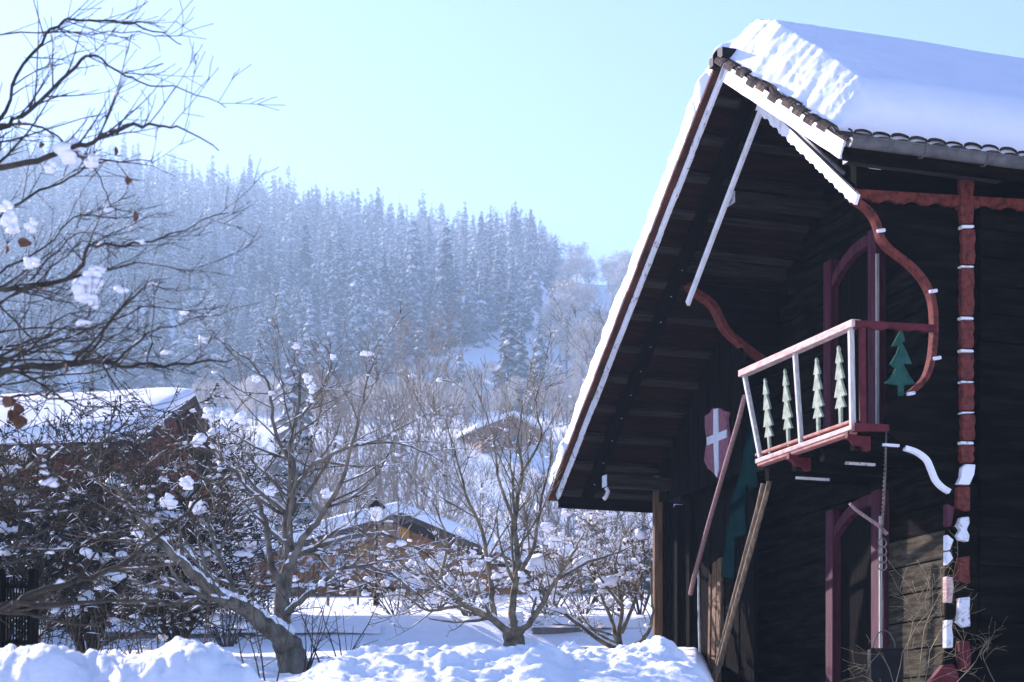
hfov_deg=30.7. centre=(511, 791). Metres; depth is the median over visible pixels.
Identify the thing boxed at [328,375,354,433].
leafless tree
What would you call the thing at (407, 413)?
rimed tree
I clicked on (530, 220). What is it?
snowy conifer
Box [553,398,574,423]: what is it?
rimed tree
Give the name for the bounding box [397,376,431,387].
rimed tree
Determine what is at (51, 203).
snowy conifer
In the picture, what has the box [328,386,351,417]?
rimed tree
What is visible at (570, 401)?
rimed tree
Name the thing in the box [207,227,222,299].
snowy conifer
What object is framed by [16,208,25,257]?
snowy conifer
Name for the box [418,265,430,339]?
snowy conifer
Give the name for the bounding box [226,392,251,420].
rimed tree
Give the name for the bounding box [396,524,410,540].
window
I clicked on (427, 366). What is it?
rimed tree
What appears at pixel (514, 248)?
snowy conifer
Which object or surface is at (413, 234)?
snowy conifer
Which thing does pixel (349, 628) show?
garden wall
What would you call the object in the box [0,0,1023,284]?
sky
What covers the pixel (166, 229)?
snowy conifer
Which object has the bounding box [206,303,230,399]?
snowy conifer
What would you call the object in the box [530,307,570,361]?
rimed tree
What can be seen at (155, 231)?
snowy conifer
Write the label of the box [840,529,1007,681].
dry stalks
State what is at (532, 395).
leafless tree
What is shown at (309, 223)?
snowy conifer
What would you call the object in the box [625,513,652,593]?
snowy conifer
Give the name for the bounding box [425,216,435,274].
snowy conifer
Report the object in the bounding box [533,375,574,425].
rimed tree
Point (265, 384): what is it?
rimed tree
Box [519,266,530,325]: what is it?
snowy conifer
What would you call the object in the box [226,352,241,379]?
rimed tree
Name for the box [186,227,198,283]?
snowy conifer
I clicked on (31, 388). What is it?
snowy conifer
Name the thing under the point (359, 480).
leafless tree
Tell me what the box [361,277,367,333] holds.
snowy conifer
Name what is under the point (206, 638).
leafless bush
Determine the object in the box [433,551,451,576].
window
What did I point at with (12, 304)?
snowy conifer
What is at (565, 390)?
leafless tree
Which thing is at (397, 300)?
snowy conifer
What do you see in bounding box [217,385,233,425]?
leafless tree
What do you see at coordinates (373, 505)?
garden lantern
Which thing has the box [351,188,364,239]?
snowy conifer
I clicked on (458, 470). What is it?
leafless tree
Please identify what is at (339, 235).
snowy conifer
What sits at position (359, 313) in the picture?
snowy conifer
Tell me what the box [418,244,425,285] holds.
snowy conifer
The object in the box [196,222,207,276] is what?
snowy conifer
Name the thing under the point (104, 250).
snowy conifer
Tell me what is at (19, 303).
snowy conifer
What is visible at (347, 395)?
leafless tree
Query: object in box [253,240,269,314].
snowy conifer
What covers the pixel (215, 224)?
snowy conifer
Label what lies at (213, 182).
snowy conifer
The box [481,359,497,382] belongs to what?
rimed tree
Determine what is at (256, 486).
leafless tree
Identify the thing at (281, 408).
rimed tree
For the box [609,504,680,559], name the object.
leafless tree
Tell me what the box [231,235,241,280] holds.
snowy conifer
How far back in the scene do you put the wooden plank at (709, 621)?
23.07 m
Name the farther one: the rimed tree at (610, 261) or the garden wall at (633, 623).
the rimed tree at (610, 261)
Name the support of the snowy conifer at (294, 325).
on the ground
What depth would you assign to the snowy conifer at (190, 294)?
409.61 m
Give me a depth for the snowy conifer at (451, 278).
422.92 m
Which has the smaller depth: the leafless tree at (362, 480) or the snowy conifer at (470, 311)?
the leafless tree at (362, 480)
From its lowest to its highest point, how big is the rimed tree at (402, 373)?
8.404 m
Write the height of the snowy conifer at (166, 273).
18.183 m
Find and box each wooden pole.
[688,395,745,595]
[712,483,765,677]
[713,481,771,681]
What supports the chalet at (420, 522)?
on the ground
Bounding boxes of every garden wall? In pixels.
[90,621,380,638]
[531,616,652,633]
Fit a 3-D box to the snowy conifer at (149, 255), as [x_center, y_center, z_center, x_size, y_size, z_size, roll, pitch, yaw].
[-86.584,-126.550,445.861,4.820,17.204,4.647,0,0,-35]
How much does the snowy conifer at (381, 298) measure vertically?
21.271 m
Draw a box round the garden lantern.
[366,497,385,605]
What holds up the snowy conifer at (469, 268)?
on the ground
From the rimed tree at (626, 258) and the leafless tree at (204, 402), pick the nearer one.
the leafless tree at (204, 402)
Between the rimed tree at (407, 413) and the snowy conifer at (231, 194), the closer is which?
the rimed tree at (407, 413)
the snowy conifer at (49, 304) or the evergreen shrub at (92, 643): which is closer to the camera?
the evergreen shrub at (92, 643)
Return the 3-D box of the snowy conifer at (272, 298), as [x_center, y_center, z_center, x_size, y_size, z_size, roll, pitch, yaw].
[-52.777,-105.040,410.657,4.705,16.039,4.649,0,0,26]
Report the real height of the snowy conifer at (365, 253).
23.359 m
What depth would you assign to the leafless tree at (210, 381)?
272.25 m
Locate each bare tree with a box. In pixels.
[0,0,279,636]
[59,290,506,673]
[344,323,638,646]
[508,519,654,647]
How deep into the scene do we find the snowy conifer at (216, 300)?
379.13 m
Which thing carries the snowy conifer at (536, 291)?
on the ground
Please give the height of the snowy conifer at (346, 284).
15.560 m
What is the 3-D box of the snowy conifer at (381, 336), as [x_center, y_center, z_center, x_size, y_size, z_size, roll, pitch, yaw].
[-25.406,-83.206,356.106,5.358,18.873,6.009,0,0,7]
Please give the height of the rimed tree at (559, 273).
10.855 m
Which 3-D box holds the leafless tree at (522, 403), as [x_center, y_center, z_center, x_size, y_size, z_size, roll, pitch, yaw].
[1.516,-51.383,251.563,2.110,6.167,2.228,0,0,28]
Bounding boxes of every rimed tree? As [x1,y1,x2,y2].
[191,377,215,406]
[198,386,221,406]
[205,380,233,419]
[206,367,232,381]
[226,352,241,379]
[226,381,245,419]
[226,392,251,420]
[228,382,265,425]
[235,376,277,425]
[240,374,279,425]
[255,388,284,425]
[260,374,277,416]
[263,401,280,419]
[265,386,292,425]
[306,369,337,392]
[306,389,330,424]
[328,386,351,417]
[338,338,349,357]
[344,390,376,415]
[345,380,362,411]
[352,372,394,421]
[355,373,379,400]
[361,397,381,422]
[372,380,400,426]
[375,383,402,423]
[392,364,415,386]
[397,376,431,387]
[398,378,432,426]
[402,406,415,427]
[408,384,437,427]
[411,357,434,381]
[427,358,449,377]
[427,378,467,423]
[432,383,465,427]
[438,351,456,367]
[440,365,456,381]
[454,398,471,427]
[455,379,482,416]
[462,398,478,427]
[464,366,489,396]
[471,390,502,419]
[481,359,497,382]
[487,371,496,384]
[488,387,514,414]
[496,376,526,409]
[520,388,546,419]
[522,355,532,372]
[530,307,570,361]
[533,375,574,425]
[537,303,577,361]
[543,233,565,255]
[543,274,585,314]
[544,296,574,327]
[545,365,565,384]
[546,291,588,314]
[546,312,597,380]
[551,275,571,293]
[552,264,575,279]
[553,249,588,285]
[553,393,576,425]
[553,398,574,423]
[558,241,594,280]
[558,337,590,380]
[559,295,583,322]
[564,358,591,387]
[565,370,587,392]
[566,312,606,366]
[569,382,582,416]
[571,282,601,314]
[577,301,612,327]
[578,311,607,354]
[579,254,595,283]
[579,264,601,288]
[579,284,596,312]
[597,254,618,283]
[600,263,620,275]
[600,273,618,295]
[604,260,628,286]
[605,254,628,285]
[605,283,619,303]
[609,272,624,301]
[611,249,631,266]
[616,253,630,270]
[617,250,632,262]
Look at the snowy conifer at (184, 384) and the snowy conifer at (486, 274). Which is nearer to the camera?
the snowy conifer at (184, 384)
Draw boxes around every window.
[352,541,370,568]
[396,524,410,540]
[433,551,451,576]
[511,435,518,445]
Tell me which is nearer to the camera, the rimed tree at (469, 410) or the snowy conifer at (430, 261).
the rimed tree at (469, 410)
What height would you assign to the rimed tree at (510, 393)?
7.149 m
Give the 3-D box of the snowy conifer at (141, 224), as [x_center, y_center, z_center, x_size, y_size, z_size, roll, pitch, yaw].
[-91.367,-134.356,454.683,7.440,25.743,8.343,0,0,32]
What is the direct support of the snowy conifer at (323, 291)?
on the ground
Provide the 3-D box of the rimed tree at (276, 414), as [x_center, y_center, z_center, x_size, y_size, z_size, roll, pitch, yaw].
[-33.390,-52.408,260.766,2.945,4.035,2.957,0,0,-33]
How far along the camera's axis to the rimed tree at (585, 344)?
355.48 m
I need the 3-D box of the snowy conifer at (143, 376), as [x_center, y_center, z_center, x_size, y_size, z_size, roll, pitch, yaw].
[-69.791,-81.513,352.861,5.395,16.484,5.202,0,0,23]
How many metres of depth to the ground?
14.56 m
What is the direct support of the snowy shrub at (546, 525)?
on the ground
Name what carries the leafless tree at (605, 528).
on the ground
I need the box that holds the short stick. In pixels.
[849,502,888,534]
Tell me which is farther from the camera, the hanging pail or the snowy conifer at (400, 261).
the snowy conifer at (400, 261)
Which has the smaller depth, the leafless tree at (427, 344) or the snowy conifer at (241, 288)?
the leafless tree at (427, 344)
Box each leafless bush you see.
[6,570,128,654]
[90,551,177,654]
[136,545,307,680]
[273,552,391,671]
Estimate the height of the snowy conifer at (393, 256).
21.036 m
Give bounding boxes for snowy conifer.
[0,150,7,201]
[0,226,10,262]
[3,234,14,301]
[5,259,20,340]
[5,352,17,392]
[6,254,18,325]
[7,234,20,273]
[8,143,21,211]
[11,125,21,159]
[11,262,32,342]
[11,286,23,352]
[15,294,35,364]
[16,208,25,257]
[18,314,38,392]
[20,247,30,278]
[21,285,34,344]
[22,247,30,291]
[23,206,35,252]
[26,212,34,273]
[29,267,38,329]
[31,214,44,280]
[32,290,47,356]
[35,264,54,332]
[37,300,52,382]
[40,331,61,392]
[43,180,57,241]
[47,128,57,181]
[50,248,66,327]
[51,305,66,376]
[52,157,66,199]
[54,238,61,271]
[59,241,71,320]
[62,235,72,285]
[63,178,76,228]
[66,262,78,334]
[69,261,96,349]
[70,230,82,271]
[70,254,79,300]
[75,178,83,234]
[77,184,87,250]
[78,304,91,369]
[81,333,98,391]
[84,216,92,265]
[90,170,100,222]
[90,213,102,264]
[93,318,108,391]
[95,295,106,345]
[97,247,106,299]
[97,287,110,348]
[98,186,110,234]
[101,190,117,275]
[101,212,115,282]
[101,313,110,376]
[102,220,115,290]
[105,268,119,340]
[108,173,115,216]
[108,335,125,390]
[110,211,115,236]
[112,164,121,200]
[113,202,126,271]
[115,302,133,382]
[117,268,127,328]
[120,186,132,237]
[122,165,135,222]
[125,188,146,279]
[125,282,135,331]
[125,298,137,373]
[127,229,146,298]
[132,180,137,200]
[132,319,155,388]
[135,214,144,276]
[136,315,141,362]
[142,175,154,229]
[143,226,155,289]
[144,261,159,322]
[146,207,176,305]
[146,315,157,382]
[147,214,156,252]
[152,336,170,387]
[154,205,161,249]
[154,211,169,265]
[156,298,172,376]
[160,236,175,306]
[169,216,180,261]
[169,293,201,398]
[169,315,179,385]
[170,227,179,300]
[170,333,189,388]
[172,241,189,314]
[176,213,181,254]
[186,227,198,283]
[187,276,196,328]
[188,206,201,253]
[191,299,203,343]
[193,336,202,395]
[194,242,210,301]
[195,308,208,384]
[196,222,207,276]
[197,290,206,346]
[202,278,210,317]
[205,278,216,331]
[205,285,221,348]
[205,306,214,370]
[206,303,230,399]
[206,324,224,406]
[207,163,220,217]
[207,190,220,250]
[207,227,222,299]
[218,265,232,329]
[220,255,231,290]
[220,286,234,376]
[221,285,235,339]
[225,184,233,230]
[226,188,243,246]
[230,322,246,384]
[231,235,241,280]
[231,236,245,306]
[231,242,244,283]
[234,261,249,330]
[236,292,247,335]
[236,294,247,350]
[238,173,249,242]
[238,308,246,368]
[240,167,250,236]
[242,305,255,379]
[244,228,258,297]
[245,288,254,334]
[246,155,255,204]
[246,315,256,378]
[248,184,261,242]
[249,300,270,377]
[249,342,261,377]
[252,280,263,324]
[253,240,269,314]
[257,238,269,287]
[258,340,327,531]
[262,284,274,346]
[263,296,274,365]
[266,240,275,291]
[268,278,276,334]
[269,268,292,371]
[270,230,286,291]
[276,338,289,396]
[283,243,296,295]
[284,262,291,310]
[287,292,300,362]
[288,276,299,324]
[288,282,297,334]
[291,293,307,364]
[292,249,299,279]
[293,216,314,298]
[293,329,303,386]
[295,295,319,391]
[302,191,312,232]
[302,195,315,253]
[302,285,315,327]
[307,245,321,326]
[308,284,317,334]
[310,244,314,269]
[311,317,331,399]
[312,190,322,243]
[315,245,329,322]
[315,297,330,354]
[316,274,326,335]
[317,252,322,290]
[320,253,342,317]
[322,232,329,264]
[324,237,334,278]
[324,272,337,329]
[326,300,344,382]
[327,191,338,238]
[331,222,341,255]
[333,217,348,270]
[333,239,341,288]
[333,286,347,350]
[336,241,349,301]
[337,313,349,374]
[341,290,363,384]
[343,273,350,305]
[344,238,368,322]
[349,240,356,283]
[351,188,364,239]
[352,277,363,320]
[354,288,366,368]
[359,287,375,380]
[360,254,367,291]
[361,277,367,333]
[362,236,369,279]
[364,245,382,309]
[367,307,389,394]
[369,187,384,252]
[371,293,377,341]
[373,255,378,280]
[373,277,386,354]
[376,247,382,288]
[379,251,393,315]
[383,204,395,256]
[383,300,395,369]
[385,285,390,319]
[387,244,396,280]
[387,251,395,301]
[389,277,410,369]
[392,245,404,306]
[395,205,405,260]
[395,244,405,296]
[400,279,410,328]
[404,220,428,318]
[404,237,425,344]
[406,291,418,354]
[418,229,429,267]
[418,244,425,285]
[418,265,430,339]
[423,238,437,303]
[423,248,433,290]
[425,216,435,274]
[426,289,435,348]
[427,282,450,355]
[429,276,436,310]
[434,219,453,305]
[435,262,441,299]
[441,267,450,332]
[445,263,471,346]
[448,266,459,305]
[449,224,458,269]
[452,337,466,415]
[453,245,461,306]
[461,251,479,314]
[462,255,477,325]
[464,275,476,343]
[471,274,491,347]
[475,211,485,252]
[476,242,485,295]
[479,222,489,260]
[479,246,499,329]
[484,225,494,271]
[486,272,497,331]
[491,291,519,409]
[492,240,503,324]
[492,244,508,325]
[502,261,507,302]
[504,218,516,268]
[505,231,513,279]
[506,233,517,281]
[507,318,532,413]
[508,201,523,261]
[511,274,525,340]
[513,240,522,293]
[519,255,532,316]
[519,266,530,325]
[523,229,535,281]
[526,210,538,263]
[527,219,541,274]
[528,245,543,313]
[529,314,552,407]
[579,510,611,593]
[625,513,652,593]
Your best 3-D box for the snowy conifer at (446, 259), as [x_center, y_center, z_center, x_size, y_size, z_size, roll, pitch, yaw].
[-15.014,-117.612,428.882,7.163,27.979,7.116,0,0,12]
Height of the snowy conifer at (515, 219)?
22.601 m
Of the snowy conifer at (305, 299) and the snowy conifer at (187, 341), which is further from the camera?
the snowy conifer at (305, 299)
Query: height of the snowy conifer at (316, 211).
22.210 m
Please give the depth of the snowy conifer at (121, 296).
406.29 m
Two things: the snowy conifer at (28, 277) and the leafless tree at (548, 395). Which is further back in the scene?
the snowy conifer at (28, 277)
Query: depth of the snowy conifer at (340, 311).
384.79 m
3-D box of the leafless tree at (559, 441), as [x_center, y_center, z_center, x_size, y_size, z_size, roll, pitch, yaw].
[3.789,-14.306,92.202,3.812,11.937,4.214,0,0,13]
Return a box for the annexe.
[494,533,652,593]
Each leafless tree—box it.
[159,371,183,387]
[179,376,260,581]
[195,356,229,420]
[201,387,213,420]
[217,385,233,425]
[220,421,286,572]
[231,404,260,497]
[245,468,264,533]
[248,414,304,573]
[277,355,393,525]
[293,332,373,605]
[296,358,407,516]
[308,364,327,421]
[321,398,404,604]
[328,368,359,428]
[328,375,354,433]
[332,285,484,523]
[332,382,405,509]
[333,430,392,514]
[339,298,471,515]
[350,373,368,426]
[352,384,377,456]
[358,389,432,589]
[380,356,408,415]
[382,446,435,512]
[385,404,473,525]
[397,384,506,528]
[422,356,451,431]
[442,436,515,537]
[447,440,470,516]
[449,453,465,511]
[456,489,502,535]
[462,389,474,425]
[463,377,477,425]
[471,405,574,535]
[476,375,491,419]
[488,371,518,412]
[492,376,515,416]
[493,385,575,534]
[501,375,514,411]
[509,389,606,537]
[517,393,529,414]
[521,371,547,418]
[523,377,544,420]
[541,356,561,427]
[545,382,612,543]
[546,293,625,549]
[549,384,565,424]
[557,371,575,425]
[565,392,630,543]
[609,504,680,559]
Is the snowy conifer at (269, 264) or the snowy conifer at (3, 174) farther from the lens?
the snowy conifer at (3, 174)
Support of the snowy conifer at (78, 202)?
on the ground
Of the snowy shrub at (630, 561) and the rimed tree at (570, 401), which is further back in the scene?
the rimed tree at (570, 401)
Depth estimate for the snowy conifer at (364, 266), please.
430.21 m
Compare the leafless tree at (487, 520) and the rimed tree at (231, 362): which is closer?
the leafless tree at (487, 520)
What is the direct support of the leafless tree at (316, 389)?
on the ground
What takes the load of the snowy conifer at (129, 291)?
on the ground
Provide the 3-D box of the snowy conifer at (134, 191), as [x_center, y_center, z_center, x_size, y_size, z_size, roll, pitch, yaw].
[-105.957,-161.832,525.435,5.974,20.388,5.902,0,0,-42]
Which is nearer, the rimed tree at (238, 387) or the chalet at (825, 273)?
the chalet at (825, 273)
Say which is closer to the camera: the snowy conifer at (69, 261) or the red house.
the red house
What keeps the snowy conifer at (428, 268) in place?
on the ground
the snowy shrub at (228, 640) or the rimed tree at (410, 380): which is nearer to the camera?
the snowy shrub at (228, 640)
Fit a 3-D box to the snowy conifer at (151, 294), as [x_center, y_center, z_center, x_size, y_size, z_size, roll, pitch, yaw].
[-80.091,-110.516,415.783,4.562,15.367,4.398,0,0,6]
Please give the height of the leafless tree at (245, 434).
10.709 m
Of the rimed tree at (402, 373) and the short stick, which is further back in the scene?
the rimed tree at (402, 373)
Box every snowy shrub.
[129,500,325,646]
[200,510,381,620]
[319,547,485,614]
[374,525,507,608]
[386,531,564,616]
[471,512,633,615]
[475,458,652,613]
[555,501,675,614]
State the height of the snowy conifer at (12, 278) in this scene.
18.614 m
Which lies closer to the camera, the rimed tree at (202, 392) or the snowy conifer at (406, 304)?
the rimed tree at (202, 392)
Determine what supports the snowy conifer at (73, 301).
on the ground
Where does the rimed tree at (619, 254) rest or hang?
on the ground
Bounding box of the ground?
[0,185,713,681]
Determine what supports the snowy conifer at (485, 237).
on the ground
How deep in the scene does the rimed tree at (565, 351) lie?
361.75 m
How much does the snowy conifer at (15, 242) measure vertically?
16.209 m
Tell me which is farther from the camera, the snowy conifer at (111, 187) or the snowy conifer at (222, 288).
the snowy conifer at (111, 187)
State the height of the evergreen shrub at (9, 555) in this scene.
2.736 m
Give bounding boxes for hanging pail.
[867,431,903,681]
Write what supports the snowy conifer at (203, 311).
on the ground
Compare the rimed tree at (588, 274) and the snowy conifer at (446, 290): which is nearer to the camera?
the snowy conifer at (446, 290)
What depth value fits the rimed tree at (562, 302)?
434.99 m
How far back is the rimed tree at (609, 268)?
646.96 m
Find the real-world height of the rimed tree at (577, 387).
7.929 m
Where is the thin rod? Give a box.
[697,570,700,652]
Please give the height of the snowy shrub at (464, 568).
1.430 m
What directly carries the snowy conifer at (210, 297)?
on the ground
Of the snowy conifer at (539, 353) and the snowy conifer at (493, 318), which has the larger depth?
the snowy conifer at (493, 318)
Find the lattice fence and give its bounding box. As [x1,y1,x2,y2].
[0,569,37,647]
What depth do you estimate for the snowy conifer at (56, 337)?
368.00 m
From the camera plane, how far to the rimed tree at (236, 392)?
310.42 m
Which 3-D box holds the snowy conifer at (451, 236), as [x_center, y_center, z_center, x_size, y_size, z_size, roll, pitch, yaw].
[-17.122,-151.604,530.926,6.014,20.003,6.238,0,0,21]
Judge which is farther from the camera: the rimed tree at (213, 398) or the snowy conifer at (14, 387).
the snowy conifer at (14, 387)
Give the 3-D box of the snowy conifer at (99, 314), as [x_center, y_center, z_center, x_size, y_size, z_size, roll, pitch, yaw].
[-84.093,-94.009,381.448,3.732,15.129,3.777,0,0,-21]
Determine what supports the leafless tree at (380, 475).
on the ground
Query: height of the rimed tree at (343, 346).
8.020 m
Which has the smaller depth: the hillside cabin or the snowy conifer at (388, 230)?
the hillside cabin
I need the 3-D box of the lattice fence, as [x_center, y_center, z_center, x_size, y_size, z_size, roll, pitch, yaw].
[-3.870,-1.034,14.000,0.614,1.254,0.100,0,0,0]
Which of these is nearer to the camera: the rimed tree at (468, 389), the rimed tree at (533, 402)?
the rimed tree at (533, 402)
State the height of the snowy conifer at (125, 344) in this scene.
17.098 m
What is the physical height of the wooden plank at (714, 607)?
1.717 m
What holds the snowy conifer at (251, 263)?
on the ground
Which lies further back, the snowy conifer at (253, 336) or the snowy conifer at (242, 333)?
the snowy conifer at (242, 333)
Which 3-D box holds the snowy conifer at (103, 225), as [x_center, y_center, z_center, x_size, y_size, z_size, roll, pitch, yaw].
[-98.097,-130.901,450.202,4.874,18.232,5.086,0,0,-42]
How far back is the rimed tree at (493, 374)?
356.38 m
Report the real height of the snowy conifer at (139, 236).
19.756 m
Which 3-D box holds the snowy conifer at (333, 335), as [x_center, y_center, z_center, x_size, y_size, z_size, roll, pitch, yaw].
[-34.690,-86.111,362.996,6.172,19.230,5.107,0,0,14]
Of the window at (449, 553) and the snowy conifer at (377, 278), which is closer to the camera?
the window at (449, 553)
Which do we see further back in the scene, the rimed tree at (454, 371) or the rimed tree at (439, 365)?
the rimed tree at (439, 365)
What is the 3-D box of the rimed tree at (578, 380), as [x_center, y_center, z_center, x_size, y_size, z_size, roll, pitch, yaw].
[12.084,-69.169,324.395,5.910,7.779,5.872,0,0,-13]
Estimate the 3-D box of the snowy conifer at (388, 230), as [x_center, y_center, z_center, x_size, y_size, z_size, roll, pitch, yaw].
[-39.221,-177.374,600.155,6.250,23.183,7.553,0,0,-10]
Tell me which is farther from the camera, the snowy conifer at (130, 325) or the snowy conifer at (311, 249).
the snowy conifer at (311, 249)
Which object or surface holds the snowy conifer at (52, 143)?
on the ground
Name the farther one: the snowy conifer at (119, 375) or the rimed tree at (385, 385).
the snowy conifer at (119, 375)
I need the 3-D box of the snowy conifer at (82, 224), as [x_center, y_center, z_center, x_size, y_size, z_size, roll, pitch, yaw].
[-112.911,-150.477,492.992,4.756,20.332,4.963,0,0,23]
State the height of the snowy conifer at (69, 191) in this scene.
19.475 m
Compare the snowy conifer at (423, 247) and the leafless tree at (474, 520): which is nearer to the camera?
the leafless tree at (474, 520)
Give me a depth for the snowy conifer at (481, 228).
580.76 m
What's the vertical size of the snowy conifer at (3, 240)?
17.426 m
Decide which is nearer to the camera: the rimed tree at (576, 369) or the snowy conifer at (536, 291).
the rimed tree at (576, 369)
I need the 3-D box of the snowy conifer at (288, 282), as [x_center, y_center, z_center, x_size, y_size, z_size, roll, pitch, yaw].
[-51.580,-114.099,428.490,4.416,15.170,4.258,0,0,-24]
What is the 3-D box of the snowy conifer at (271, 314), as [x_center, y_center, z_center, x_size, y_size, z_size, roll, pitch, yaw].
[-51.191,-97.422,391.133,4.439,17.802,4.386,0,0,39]
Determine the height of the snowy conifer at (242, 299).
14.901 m
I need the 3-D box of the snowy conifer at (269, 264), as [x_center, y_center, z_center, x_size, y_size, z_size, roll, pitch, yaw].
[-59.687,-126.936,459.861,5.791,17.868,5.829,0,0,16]
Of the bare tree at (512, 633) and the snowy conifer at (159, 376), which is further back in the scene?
the snowy conifer at (159, 376)
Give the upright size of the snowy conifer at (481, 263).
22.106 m
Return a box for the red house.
[0,387,242,626]
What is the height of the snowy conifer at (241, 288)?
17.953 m
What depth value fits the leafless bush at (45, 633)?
14.38 m
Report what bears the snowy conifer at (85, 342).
on the ground
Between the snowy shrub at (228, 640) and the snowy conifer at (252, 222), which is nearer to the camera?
the snowy shrub at (228, 640)
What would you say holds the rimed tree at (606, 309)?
on the ground
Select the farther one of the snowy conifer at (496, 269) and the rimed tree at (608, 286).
the rimed tree at (608, 286)
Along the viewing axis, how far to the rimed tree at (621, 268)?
551.38 m
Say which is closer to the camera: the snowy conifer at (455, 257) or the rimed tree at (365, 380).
the rimed tree at (365, 380)
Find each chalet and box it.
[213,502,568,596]
[547,19,1023,681]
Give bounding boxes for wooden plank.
[707,574,711,672]
[711,561,716,674]
[716,557,722,681]
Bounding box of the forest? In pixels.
[0,130,563,393]
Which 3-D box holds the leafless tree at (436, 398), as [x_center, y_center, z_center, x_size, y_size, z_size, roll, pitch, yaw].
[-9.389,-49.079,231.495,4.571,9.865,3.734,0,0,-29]
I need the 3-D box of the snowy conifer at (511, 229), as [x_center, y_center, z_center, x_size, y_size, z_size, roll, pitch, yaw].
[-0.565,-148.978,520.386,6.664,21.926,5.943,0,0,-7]
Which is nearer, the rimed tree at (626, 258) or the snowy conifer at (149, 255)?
the snowy conifer at (149, 255)
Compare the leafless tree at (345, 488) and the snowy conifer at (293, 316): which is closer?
the leafless tree at (345, 488)
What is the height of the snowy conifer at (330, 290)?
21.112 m
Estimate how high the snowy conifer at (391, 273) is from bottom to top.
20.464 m
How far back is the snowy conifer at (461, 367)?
319.69 m
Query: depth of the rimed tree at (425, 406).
280.03 m
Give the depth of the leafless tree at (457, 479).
201.79 m
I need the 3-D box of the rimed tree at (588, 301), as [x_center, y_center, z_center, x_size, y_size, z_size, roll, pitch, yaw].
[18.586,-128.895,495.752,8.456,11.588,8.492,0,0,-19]
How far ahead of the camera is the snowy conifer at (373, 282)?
415.81 m
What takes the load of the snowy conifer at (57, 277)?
on the ground
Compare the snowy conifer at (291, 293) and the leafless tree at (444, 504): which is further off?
the snowy conifer at (291, 293)
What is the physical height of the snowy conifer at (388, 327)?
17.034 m
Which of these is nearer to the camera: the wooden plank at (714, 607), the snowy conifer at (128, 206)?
the wooden plank at (714, 607)
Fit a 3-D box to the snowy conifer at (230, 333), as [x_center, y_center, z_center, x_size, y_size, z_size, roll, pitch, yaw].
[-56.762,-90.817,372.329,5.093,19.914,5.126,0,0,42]
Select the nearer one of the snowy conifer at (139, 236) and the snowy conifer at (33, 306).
the snowy conifer at (33, 306)
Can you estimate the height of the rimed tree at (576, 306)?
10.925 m
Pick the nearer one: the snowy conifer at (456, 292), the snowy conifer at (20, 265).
the snowy conifer at (20, 265)
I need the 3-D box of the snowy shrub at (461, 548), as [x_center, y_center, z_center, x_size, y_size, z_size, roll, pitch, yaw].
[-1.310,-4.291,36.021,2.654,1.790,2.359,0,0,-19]
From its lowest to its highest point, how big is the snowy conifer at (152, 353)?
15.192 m
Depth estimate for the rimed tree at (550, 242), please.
671.87 m
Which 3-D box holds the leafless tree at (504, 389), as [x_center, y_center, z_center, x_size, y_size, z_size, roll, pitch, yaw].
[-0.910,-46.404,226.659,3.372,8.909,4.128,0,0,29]
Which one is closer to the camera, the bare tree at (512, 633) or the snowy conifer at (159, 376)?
the bare tree at (512, 633)
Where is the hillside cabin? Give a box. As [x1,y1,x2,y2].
[454,411,552,453]
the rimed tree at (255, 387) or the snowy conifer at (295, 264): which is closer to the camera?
the rimed tree at (255, 387)
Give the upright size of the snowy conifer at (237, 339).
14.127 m
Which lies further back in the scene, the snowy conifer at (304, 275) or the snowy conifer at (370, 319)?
the snowy conifer at (304, 275)
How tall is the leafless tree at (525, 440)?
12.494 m
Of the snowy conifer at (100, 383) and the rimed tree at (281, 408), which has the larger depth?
the snowy conifer at (100, 383)
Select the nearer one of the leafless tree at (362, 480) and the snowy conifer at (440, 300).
the leafless tree at (362, 480)
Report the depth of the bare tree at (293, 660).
15.88 m
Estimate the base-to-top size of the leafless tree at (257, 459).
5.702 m
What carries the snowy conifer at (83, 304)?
on the ground
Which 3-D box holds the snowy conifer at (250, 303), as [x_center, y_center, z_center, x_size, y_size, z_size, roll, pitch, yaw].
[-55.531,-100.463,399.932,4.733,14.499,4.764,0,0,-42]
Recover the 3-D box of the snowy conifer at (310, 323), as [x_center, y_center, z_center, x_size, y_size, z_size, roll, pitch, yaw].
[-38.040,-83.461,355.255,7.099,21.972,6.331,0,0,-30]
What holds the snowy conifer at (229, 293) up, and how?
on the ground
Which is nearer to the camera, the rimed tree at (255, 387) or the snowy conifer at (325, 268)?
the rimed tree at (255, 387)
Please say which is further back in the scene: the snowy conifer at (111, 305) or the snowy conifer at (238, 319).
the snowy conifer at (111, 305)
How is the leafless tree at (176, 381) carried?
on the ground
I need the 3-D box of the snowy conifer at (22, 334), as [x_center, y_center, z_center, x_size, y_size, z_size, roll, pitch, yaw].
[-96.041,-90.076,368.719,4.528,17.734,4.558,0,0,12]
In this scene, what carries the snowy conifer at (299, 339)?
on the ground
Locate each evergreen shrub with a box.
[0,356,286,653]
[0,387,133,651]
[2,367,331,652]
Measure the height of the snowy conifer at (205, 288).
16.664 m
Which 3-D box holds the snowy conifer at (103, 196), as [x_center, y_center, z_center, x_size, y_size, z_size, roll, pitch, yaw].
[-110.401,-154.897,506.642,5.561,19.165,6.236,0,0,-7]
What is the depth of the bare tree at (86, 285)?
9.27 m
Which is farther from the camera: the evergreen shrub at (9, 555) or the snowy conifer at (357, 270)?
the snowy conifer at (357, 270)
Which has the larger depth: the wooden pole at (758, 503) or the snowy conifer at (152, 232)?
the snowy conifer at (152, 232)
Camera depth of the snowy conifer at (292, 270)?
436.22 m
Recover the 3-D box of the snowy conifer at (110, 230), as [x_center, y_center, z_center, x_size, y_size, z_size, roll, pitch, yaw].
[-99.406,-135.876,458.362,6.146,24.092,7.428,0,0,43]
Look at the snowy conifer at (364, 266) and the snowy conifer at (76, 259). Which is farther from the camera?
the snowy conifer at (364, 266)

